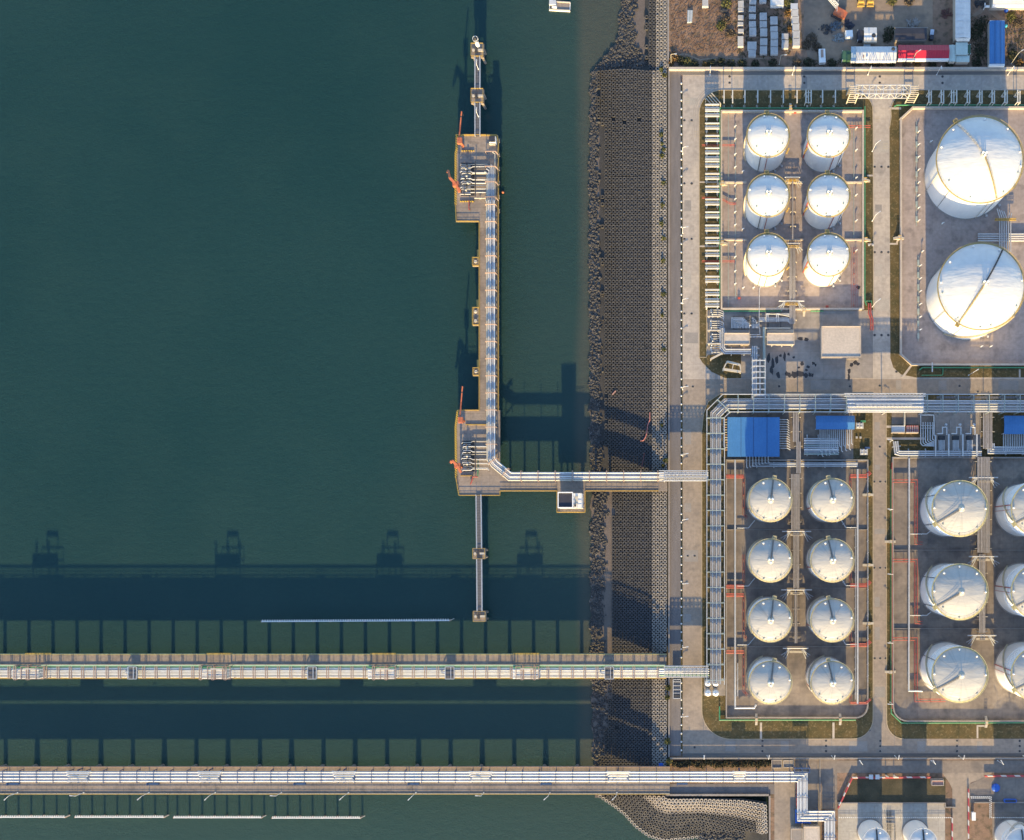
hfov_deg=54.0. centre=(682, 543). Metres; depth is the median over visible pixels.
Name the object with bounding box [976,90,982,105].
pipe support
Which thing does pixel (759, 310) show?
pipe
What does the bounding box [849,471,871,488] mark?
pipe
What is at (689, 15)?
trough
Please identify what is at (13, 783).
junction box
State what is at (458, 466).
marine loader
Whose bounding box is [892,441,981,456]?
pipe duct
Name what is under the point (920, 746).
road patch
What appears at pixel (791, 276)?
pipe rack
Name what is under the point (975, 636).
pipe manifold
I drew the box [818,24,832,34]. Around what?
scrap heap
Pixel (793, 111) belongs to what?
dike wall
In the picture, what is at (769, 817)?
parapet wall
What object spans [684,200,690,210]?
road patch
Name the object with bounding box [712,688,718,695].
vessel
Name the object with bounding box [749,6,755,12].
concrete slab
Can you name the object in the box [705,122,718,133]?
pipe support
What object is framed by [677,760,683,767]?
hedge shrub
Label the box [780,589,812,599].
pipe manifold
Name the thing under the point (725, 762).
hedge shrub
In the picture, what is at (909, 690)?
pipe
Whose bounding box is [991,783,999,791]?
covered tank
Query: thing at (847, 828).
yard
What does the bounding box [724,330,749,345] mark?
pump house
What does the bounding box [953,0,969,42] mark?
shed
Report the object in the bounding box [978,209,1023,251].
pipe manifold
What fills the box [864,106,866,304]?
pipe
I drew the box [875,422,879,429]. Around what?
road patch
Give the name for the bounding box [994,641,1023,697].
storage tank
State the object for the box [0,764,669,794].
trestle
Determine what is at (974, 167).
storage tank
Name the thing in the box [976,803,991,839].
yard
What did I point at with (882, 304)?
road patch
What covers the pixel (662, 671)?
pipe rack
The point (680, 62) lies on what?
bush
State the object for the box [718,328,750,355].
pipe duct
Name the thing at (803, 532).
pipe manifold
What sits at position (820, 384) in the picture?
road patch
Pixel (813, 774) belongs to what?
yard
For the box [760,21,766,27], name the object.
concrete slab
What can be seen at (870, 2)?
loader
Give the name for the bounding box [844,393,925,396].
walkway truss
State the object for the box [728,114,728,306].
cable duct
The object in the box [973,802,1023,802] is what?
dike wall
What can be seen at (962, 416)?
yard
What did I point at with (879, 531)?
road patch
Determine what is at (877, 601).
road patch
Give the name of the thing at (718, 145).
pipe
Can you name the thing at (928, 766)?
road
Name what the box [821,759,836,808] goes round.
road
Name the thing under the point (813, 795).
yard
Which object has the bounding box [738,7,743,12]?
concrete slab
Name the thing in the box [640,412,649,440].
rope
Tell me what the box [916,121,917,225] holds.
cable duct
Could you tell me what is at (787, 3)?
bush
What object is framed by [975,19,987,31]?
bush
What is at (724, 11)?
scrap heap
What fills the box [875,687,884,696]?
road patch
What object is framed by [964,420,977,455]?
pump set
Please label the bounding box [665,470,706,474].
walkway truss
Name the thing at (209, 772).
expansion loop
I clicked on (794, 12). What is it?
site cabin
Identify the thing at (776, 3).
box hut
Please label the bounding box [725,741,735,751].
road patch
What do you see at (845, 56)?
container
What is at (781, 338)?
pump house
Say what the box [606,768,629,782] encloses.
expansion loop
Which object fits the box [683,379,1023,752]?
road
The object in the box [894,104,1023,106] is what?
pipe
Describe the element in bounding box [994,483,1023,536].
storage tank
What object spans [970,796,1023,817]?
picket fence
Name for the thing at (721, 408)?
pipe rack
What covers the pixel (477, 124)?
catwalk
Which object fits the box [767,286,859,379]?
wet patch
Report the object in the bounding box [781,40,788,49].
concrete slab
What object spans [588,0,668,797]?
shore
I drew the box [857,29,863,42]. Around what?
box hut
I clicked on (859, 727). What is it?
verge
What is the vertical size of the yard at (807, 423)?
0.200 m
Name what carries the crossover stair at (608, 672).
on the trestle at (333, 658)
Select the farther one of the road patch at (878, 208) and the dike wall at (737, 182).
the road patch at (878, 208)
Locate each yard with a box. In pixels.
[704,678,724,695]
[707,311,872,378]
[722,113,861,307]
[726,411,852,458]
[727,461,866,716]
[771,759,820,780]
[794,781,820,839]
[804,0,932,63]
[838,804,944,839]
[892,413,932,424]
[894,458,1023,719]
[902,110,1023,362]
[934,412,980,456]
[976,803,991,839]
[992,803,1023,839]
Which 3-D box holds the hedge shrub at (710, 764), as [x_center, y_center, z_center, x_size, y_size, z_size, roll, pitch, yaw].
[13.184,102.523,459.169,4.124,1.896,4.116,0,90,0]
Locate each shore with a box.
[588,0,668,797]
[603,795,767,839]
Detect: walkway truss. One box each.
[664,477,706,480]
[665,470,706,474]
[665,666,707,670]
[665,673,707,676]
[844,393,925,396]
[847,408,924,411]
[855,404,911,406]
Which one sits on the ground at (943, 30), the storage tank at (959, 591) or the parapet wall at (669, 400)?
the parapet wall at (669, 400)
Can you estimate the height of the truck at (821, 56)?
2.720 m
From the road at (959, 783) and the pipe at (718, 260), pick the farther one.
the road at (959, 783)
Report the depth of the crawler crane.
457.20 m
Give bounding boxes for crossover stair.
[125,666,137,678]
[303,666,316,678]
[440,666,454,678]
[599,666,613,678]
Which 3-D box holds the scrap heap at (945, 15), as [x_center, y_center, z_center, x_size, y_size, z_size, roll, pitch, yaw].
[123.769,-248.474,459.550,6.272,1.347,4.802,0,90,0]
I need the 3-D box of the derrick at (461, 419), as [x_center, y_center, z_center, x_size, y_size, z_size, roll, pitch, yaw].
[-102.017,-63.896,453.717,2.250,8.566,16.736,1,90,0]
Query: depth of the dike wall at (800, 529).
459.25 m
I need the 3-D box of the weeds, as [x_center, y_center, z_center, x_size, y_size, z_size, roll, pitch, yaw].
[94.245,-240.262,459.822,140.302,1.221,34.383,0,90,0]
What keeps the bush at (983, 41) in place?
on the ground at (943, 30)
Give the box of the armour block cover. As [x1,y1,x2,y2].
[597,0,767,833]
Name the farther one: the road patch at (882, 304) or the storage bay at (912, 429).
the road patch at (882, 304)
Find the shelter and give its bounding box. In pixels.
[673,678,680,698]
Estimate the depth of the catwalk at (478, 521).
457.53 m
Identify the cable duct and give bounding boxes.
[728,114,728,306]
[735,123,735,297]
[853,121,853,238]
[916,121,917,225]
[917,256,918,340]
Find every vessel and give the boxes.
[705,688,710,695]
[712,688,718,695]
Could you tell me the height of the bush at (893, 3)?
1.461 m
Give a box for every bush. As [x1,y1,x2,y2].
[666,58,673,66]
[669,51,678,61]
[676,56,684,64]
[683,56,692,66]
[691,59,698,66]
[707,59,716,66]
[716,20,726,30]
[716,57,725,66]
[721,0,731,8]
[721,14,730,24]
[725,28,734,37]
[726,59,735,66]
[737,59,746,66]
[751,59,759,66]
[768,59,777,66]
[784,0,793,6]
[784,8,790,16]
[792,58,802,66]
[801,40,810,49]
[803,57,812,66]
[805,32,817,44]
[812,42,821,51]
[828,58,836,66]
[882,33,892,42]
[884,26,894,36]
[886,0,897,6]
[904,0,914,5]
[928,62,936,66]
[970,26,981,39]
[972,58,981,66]
[974,47,985,57]
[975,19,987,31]
[978,37,987,47]
[1006,11,1016,21]
[1008,48,1018,60]
[1012,18,1022,27]
[1014,57,1023,66]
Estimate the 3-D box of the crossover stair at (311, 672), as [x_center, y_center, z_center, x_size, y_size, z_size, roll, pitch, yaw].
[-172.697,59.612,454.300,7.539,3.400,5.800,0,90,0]
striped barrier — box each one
[837,776,930,808]
[968,789,968,839]
[984,775,1023,776]
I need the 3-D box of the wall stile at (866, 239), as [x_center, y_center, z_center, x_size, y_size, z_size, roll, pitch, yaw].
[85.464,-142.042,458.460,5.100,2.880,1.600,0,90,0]
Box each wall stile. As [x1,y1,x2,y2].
[717,181,727,185]
[718,240,727,245]
[860,237,870,241]
[893,235,903,239]
[984,716,988,727]
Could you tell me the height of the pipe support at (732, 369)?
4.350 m
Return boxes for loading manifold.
[460,161,488,196]
[461,439,488,472]
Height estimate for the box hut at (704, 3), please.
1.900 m
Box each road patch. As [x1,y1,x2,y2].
[684,98,697,104]
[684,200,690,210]
[684,273,690,286]
[684,333,697,342]
[684,431,690,443]
[684,503,690,511]
[684,550,697,561]
[684,614,690,621]
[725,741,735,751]
[734,77,738,87]
[781,741,788,751]
[802,77,806,87]
[811,380,829,389]
[849,741,866,751]
[875,141,888,151]
[875,205,881,211]
[875,264,881,275]
[875,298,888,309]
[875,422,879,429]
[875,529,884,533]
[875,597,879,606]
[875,627,879,639]
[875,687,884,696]
[896,380,900,389]
[900,77,918,87]
[917,741,924,751]
[939,380,946,389]
[960,77,965,87]
[977,741,981,751]
[994,77,999,87]
[998,380,1017,389]
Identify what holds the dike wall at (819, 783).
on the yard at (813, 774)
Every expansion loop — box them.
[66,768,90,782]
[197,768,221,782]
[332,768,356,782]
[469,768,492,782]
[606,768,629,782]
[733,768,745,782]
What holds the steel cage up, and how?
on the yard at (813, 774)
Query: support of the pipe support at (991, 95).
on the road at (694, 366)
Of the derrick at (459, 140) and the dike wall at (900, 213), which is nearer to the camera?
the derrick at (459, 140)
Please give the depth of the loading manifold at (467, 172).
456.45 m
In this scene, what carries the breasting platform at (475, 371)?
in the water
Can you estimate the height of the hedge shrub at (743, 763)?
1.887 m
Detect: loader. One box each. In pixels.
[446,170,460,192]
[449,459,461,472]
[857,0,864,6]
[866,0,873,6]
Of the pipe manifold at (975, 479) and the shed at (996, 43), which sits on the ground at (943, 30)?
the shed at (996, 43)
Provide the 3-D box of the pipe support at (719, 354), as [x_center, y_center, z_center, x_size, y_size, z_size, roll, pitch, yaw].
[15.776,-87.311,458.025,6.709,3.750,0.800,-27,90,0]
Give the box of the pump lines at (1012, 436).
[1002,434,1023,451]
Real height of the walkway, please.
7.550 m
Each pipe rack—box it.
[0,664,682,679]
[0,768,836,839]
[485,200,661,481]
[659,470,707,481]
[659,665,708,676]
[706,394,848,684]
[751,358,765,399]
[787,244,796,323]
[789,474,801,530]
[790,178,795,238]
[791,413,800,441]
[792,532,800,588]
[792,590,799,642]
[794,442,801,472]
[844,395,923,414]
[923,394,1023,414]
[974,457,991,552]
[976,554,987,632]
[980,413,994,448]
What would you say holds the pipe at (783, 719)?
on the verge at (859, 727)
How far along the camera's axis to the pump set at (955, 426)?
458.92 m
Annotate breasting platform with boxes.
[472,250,478,266]
[472,300,478,325]
[472,360,478,375]
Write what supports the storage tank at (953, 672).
on the yard at (994, 700)
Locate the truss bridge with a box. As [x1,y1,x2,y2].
[846,85,918,104]
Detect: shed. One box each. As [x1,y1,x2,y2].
[850,46,896,62]
[863,27,876,43]
[894,27,927,42]
[897,45,949,61]
[948,45,955,64]
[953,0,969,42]
[955,42,967,54]
[955,55,969,64]
[987,20,1004,66]
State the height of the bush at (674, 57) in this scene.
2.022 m
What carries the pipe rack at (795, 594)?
on the yard at (801, 700)
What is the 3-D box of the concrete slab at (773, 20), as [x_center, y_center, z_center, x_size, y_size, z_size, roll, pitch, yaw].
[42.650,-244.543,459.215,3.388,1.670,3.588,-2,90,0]
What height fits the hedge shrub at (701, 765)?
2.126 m
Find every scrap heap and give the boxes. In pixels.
[719,7,728,13]
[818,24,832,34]
[829,21,843,30]
[832,33,844,42]
[842,19,854,29]
[906,17,919,26]
[941,8,952,18]
[974,0,987,8]
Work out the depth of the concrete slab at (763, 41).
458.45 m
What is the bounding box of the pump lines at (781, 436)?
[780,418,789,450]
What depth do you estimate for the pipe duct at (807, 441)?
457.67 m
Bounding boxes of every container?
[841,50,850,62]
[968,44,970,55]
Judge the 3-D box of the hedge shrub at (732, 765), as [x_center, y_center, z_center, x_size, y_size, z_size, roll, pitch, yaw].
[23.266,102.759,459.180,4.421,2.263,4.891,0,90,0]
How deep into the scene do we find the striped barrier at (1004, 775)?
458.64 m
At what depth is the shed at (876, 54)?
455.83 m
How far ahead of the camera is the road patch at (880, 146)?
460.00 m
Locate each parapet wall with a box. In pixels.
[666,794,768,795]
[667,0,668,67]
[668,68,669,756]
[768,795,770,839]
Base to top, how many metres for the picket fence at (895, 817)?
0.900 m
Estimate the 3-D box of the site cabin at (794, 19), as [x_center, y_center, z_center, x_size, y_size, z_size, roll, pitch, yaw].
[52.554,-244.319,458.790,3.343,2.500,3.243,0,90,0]
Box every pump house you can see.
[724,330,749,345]
[765,327,793,346]
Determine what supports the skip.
on the paved area at (1011, 787)
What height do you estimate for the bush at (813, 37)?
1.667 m
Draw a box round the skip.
[1003,799,1016,802]
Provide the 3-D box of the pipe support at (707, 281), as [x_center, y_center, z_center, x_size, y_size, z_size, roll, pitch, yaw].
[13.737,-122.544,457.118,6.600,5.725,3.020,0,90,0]
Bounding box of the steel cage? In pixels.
[793,764,809,772]
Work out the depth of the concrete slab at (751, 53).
458.45 m
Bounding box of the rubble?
[587,0,742,839]
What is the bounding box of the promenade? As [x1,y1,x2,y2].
[670,71,680,755]
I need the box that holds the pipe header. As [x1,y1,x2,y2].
[484,151,498,200]
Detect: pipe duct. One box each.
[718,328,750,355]
[751,346,758,358]
[752,462,857,467]
[804,435,838,455]
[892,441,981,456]
[987,443,1023,454]
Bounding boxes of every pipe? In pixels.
[719,107,861,298]
[719,706,855,720]
[723,310,781,311]
[734,460,756,708]
[737,663,737,695]
[750,285,760,334]
[763,327,765,358]
[795,809,810,823]
[849,471,871,488]
[854,529,855,699]
[856,469,858,703]
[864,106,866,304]
[867,473,868,681]
[890,469,1023,723]
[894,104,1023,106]
[908,458,922,691]
[919,367,1023,369]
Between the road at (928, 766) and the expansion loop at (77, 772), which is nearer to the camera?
the expansion loop at (77, 772)
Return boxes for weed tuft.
[664,738,670,744]
[666,758,672,765]
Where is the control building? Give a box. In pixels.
[557,491,585,512]
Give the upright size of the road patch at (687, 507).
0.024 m
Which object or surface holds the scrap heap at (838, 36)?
on the dirt yard at (880, 15)
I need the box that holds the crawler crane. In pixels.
[829,0,847,21]
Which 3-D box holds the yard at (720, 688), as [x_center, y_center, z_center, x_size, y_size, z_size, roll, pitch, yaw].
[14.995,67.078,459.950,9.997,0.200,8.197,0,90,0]
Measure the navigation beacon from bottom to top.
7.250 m
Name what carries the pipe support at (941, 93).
on the road at (694, 366)
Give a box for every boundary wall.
[669,67,1023,70]
[670,757,1023,758]
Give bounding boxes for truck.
[818,49,825,64]
[928,29,933,40]
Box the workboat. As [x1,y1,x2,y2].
[549,0,570,11]
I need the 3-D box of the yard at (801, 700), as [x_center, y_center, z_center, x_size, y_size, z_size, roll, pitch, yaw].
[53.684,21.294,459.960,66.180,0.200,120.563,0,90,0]
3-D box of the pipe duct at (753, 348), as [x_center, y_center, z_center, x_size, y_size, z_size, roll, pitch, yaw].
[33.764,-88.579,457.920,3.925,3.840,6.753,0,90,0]
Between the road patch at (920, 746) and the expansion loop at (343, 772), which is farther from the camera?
the road patch at (920, 746)
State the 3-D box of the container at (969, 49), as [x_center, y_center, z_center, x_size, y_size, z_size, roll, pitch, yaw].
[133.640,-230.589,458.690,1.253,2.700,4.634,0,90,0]
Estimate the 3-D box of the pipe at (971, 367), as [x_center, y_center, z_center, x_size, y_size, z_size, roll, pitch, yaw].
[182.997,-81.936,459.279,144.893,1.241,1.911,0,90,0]
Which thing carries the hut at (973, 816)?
on the ground at (943, 30)
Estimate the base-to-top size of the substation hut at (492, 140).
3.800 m
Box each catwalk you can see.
[474,56,480,87]
[474,102,480,136]
[476,495,481,548]
[476,559,482,610]
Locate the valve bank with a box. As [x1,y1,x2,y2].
[707,309,723,352]
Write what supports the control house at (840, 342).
on the yard at (809, 324)
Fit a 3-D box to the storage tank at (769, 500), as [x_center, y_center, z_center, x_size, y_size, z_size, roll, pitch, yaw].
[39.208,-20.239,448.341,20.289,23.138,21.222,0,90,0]
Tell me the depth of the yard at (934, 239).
459.86 m
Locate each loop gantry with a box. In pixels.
[20,665,51,678]
[207,665,235,678]
[373,665,398,678]
[516,665,540,678]
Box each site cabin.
[790,3,797,10]
[791,9,797,17]
[791,16,798,25]
[792,23,798,31]
[792,31,799,39]
[792,38,799,48]
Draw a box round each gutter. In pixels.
[681,71,1023,74]
[683,753,1023,756]
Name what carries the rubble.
on the shore at (639, 22)
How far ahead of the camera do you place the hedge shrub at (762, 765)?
458.94 m
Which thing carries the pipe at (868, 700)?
on the yard at (801, 700)
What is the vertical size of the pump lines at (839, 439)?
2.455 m
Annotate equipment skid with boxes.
[856,420,865,428]
[860,447,869,454]
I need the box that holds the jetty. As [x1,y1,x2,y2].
[455,134,666,495]
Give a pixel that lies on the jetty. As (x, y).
(491, 481)
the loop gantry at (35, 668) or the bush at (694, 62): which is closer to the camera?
the loop gantry at (35, 668)
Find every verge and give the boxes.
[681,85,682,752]
[700,90,872,377]
[702,394,872,738]
[839,778,944,801]
[887,394,1023,738]
[890,90,1023,376]
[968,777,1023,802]
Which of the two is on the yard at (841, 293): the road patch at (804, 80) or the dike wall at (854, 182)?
the dike wall at (854, 182)
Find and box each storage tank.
[743,110,789,172]
[743,170,789,230]
[743,229,789,287]
[746,475,792,522]
[746,535,792,582]
[746,595,792,642]
[746,655,792,704]
[802,110,850,172]
[802,170,850,230]
[802,229,850,287]
[805,475,854,522]
[805,535,854,582]
[805,595,854,642]
[805,655,854,704]
[857,818,890,839]
[902,819,936,839]
[919,480,988,536]
[919,563,988,619]
[919,641,988,702]
[924,114,1023,219]
[925,242,1023,340]
[993,819,1023,839]
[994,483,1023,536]
[994,563,1023,616]
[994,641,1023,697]
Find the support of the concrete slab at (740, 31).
on the ground at (943, 30)
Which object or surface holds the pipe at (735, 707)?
on the yard at (801, 700)
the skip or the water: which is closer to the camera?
the skip
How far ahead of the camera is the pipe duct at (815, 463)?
458.09 m
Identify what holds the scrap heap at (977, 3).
on the path at (995, 14)
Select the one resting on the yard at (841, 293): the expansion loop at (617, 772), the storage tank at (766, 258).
the storage tank at (766, 258)
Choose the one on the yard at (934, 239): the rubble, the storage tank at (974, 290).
the storage tank at (974, 290)
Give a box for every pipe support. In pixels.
[705,93,720,112]
[705,104,718,112]
[705,110,718,121]
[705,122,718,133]
[705,135,718,144]
[705,147,718,155]
[705,156,718,162]
[705,160,718,171]
[705,173,718,183]
[705,186,718,195]
[705,198,718,208]
[705,211,718,221]
[705,224,718,234]
[705,237,718,246]
[705,250,718,259]
[705,263,718,271]
[705,276,718,284]
[705,289,718,297]
[705,298,718,302]
[705,303,718,309]
[710,352,722,360]
[722,360,740,373]
[743,90,745,106]
[795,90,797,106]
[804,90,811,106]
[926,90,931,105]
[938,90,943,105]
[948,90,956,105]
[964,90,969,105]
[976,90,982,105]
[988,90,994,105]
[1001,90,1007,105]
[1013,90,1020,105]
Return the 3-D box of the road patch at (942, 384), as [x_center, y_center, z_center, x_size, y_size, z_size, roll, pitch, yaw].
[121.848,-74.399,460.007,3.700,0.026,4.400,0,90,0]
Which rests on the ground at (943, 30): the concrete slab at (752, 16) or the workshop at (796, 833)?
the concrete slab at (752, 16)
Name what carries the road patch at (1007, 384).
on the road at (700, 735)
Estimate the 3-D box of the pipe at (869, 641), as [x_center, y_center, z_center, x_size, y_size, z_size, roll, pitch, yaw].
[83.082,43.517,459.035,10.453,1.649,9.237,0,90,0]
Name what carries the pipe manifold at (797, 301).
attached to the pipe rack at (791, 276)
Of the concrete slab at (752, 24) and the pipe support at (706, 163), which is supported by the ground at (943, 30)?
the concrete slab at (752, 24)
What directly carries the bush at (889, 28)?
on the ground at (943, 30)
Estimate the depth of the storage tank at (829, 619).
440.27 m
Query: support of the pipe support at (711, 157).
on the road at (694, 366)
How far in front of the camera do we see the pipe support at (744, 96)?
454.50 m
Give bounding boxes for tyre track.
[692,85,719,136]
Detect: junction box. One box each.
[6,782,19,785]
[146,782,159,785]
[293,782,305,785]
[407,782,419,785]
[540,782,551,785]
[677,782,687,785]
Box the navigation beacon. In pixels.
[472,36,479,47]
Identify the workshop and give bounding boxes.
[791,827,802,839]
[803,824,819,839]
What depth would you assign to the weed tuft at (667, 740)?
458.46 m
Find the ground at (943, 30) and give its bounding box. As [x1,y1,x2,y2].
[669,0,1023,839]
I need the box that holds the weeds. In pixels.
[734,0,1023,66]
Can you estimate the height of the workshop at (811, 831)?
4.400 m
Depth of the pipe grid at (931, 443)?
457.79 m
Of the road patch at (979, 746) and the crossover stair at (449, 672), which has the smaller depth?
the crossover stair at (449, 672)
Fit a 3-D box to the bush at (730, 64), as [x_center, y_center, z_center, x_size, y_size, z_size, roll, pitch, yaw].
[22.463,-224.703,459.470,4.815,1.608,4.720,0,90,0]
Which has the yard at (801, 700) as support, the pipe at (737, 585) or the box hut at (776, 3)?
the pipe at (737, 585)
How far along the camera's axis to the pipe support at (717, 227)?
454.75 m
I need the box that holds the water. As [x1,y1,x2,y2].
[0,0,767,839]
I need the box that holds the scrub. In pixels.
[670,0,739,52]
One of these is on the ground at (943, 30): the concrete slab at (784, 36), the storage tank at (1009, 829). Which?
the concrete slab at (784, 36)
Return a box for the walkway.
[752,395,845,398]
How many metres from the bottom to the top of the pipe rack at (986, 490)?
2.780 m
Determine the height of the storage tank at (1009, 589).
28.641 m
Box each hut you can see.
[489,136,496,145]
[702,0,707,7]
[770,0,783,7]
[845,30,852,39]
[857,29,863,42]
[930,778,943,785]
[971,812,975,820]
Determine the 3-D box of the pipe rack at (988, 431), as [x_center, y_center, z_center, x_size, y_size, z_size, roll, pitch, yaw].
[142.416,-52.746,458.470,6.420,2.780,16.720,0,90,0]
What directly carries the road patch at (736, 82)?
on the road at (694, 366)
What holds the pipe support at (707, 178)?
on the road at (694, 366)
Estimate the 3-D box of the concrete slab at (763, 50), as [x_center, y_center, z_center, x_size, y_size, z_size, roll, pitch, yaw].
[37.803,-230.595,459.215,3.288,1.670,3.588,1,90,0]
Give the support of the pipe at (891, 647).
on the yard at (994, 700)
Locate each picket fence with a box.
[839,817,951,817]
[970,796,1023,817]
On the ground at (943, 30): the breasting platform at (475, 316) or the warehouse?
the warehouse
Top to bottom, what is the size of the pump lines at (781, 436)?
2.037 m
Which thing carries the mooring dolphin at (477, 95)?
in the water
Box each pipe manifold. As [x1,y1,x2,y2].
[777,300,805,310]
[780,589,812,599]
[781,531,811,541]
[781,648,809,658]
[784,177,802,186]
[786,243,802,253]
[966,635,997,645]
[968,556,999,566]
[969,477,999,487]
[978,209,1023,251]
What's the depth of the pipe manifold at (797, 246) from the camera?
457.49 m
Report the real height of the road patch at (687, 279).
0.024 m
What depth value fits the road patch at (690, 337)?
460.00 m
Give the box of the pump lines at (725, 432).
[723,419,727,449]
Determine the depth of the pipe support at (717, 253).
454.75 m
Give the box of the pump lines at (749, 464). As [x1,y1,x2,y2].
[746,457,769,467]
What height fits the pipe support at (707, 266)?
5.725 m
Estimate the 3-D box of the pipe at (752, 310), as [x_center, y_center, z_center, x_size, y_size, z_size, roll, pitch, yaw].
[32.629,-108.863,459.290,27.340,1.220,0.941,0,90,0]
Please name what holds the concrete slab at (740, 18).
on the ground at (943, 30)
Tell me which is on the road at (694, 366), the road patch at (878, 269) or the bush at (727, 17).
the road patch at (878, 269)
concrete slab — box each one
[738,0,743,7]
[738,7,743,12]
[738,15,743,21]
[738,29,743,33]
[738,36,742,47]
[747,42,755,50]
[748,50,755,57]
[749,0,755,5]
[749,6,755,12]
[749,14,755,19]
[749,21,755,27]
[749,27,755,36]
[760,13,766,20]
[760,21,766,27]
[760,28,766,37]
[760,38,766,45]
[760,46,766,55]
[770,16,777,25]
[770,26,777,32]
[770,32,777,38]
[770,39,777,47]
[770,47,777,55]
[781,33,787,40]
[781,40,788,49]
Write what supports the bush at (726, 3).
on the ground at (943, 30)
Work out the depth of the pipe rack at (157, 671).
455.24 m
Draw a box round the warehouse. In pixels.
[989,0,1023,9]
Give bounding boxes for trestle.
[0,653,666,677]
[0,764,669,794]
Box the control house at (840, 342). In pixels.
[820,326,860,367]
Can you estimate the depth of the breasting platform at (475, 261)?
458.10 m
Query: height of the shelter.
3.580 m
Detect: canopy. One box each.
[727,417,779,456]
[815,416,854,429]
[1002,416,1023,433]
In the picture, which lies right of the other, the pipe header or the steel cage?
the steel cage
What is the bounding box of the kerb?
[699,90,905,739]
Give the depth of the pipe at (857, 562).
457.92 m
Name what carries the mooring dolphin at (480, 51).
in the water
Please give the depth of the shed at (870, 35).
456.50 m
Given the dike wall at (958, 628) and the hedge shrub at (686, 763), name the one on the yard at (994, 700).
the dike wall at (958, 628)
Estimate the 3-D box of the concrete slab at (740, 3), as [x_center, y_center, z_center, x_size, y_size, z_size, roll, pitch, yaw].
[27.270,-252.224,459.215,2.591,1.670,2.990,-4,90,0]
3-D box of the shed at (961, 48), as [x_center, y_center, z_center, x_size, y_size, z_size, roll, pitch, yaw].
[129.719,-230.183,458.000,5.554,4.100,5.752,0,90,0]
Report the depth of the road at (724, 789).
460.00 m
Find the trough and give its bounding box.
[687,10,692,22]
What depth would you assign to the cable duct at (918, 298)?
459.15 m
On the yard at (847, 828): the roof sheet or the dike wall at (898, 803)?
the dike wall at (898, 803)
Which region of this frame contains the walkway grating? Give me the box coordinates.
[751,396,1023,398]
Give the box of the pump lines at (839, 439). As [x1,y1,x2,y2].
[820,429,852,455]
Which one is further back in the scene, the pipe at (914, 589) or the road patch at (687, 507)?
the road patch at (687, 507)
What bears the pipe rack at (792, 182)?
on the yard at (841, 293)
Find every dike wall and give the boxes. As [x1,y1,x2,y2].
[721,110,863,309]
[722,239,746,240]
[724,181,746,183]
[726,459,868,718]
[727,529,866,529]
[727,646,849,646]
[783,239,803,240]
[819,759,819,807]
[837,802,955,807]
[845,239,861,240]
[846,181,861,183]
[892,457,1023,721]
[894,628,1023,628]
[899,106,1023,365]
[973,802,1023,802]
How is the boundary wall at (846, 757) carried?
on the ground at (943, 30)
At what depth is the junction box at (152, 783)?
456.60 m
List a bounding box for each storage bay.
[891,426,904,432]
[905,426,918,432]
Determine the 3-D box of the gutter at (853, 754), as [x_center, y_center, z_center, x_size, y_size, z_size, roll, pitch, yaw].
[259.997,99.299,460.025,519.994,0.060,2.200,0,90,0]
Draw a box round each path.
[671,48,810,60]
[700,107,1020,738]
[972,0,1007,21]
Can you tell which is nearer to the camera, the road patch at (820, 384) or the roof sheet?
the roof sheet
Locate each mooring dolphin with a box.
[471,43,486,63]
[471,88,486,109]
[472,548,487,558]
[473,610,488,621]
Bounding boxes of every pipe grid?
[731,313,788,328]
[887,810,894,832]
[920,414,935,455]
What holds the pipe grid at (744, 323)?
on the yard at (809, 324)
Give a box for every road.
[670,784,773,793]
[683,75,1023,378]
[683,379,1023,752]
[774,782,793,839]
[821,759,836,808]
[837,760,1023,772]
[943,773,991,839]
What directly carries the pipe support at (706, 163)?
on the road at (694, 366)
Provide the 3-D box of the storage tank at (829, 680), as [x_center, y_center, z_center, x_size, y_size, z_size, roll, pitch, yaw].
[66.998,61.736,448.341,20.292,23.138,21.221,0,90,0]
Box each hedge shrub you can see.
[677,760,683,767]
[682,759,689,767]
[692,760,698,767]
[696,759,704,768]
[707,759,714,766]
[712,759,721,768]
[723,759,729,766]
[728,759,736,767]
[739,759,745,766]
[745,759,751,766]
[755,760,761,768]
[759,759,766,766]
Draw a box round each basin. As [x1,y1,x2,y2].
[771,759,781,767]
[783,760,793,767]
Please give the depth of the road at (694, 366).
460.00 m
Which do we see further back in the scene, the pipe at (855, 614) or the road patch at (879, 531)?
the road patch at (879, 531)
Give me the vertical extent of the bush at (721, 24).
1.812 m
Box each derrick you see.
[457,111,463,146]
[458,386,464,422]
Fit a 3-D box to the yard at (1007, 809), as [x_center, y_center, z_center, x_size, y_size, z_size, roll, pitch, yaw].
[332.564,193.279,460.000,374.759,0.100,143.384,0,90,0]
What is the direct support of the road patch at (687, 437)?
on the road at (700, 735)
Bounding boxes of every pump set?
[936,420,948,455]
[950,420,963,455]
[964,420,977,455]
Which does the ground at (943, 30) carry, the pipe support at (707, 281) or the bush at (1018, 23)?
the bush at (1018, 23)
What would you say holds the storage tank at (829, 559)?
on the yard at (801, 700)
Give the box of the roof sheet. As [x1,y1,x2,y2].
[851,47,855,59]

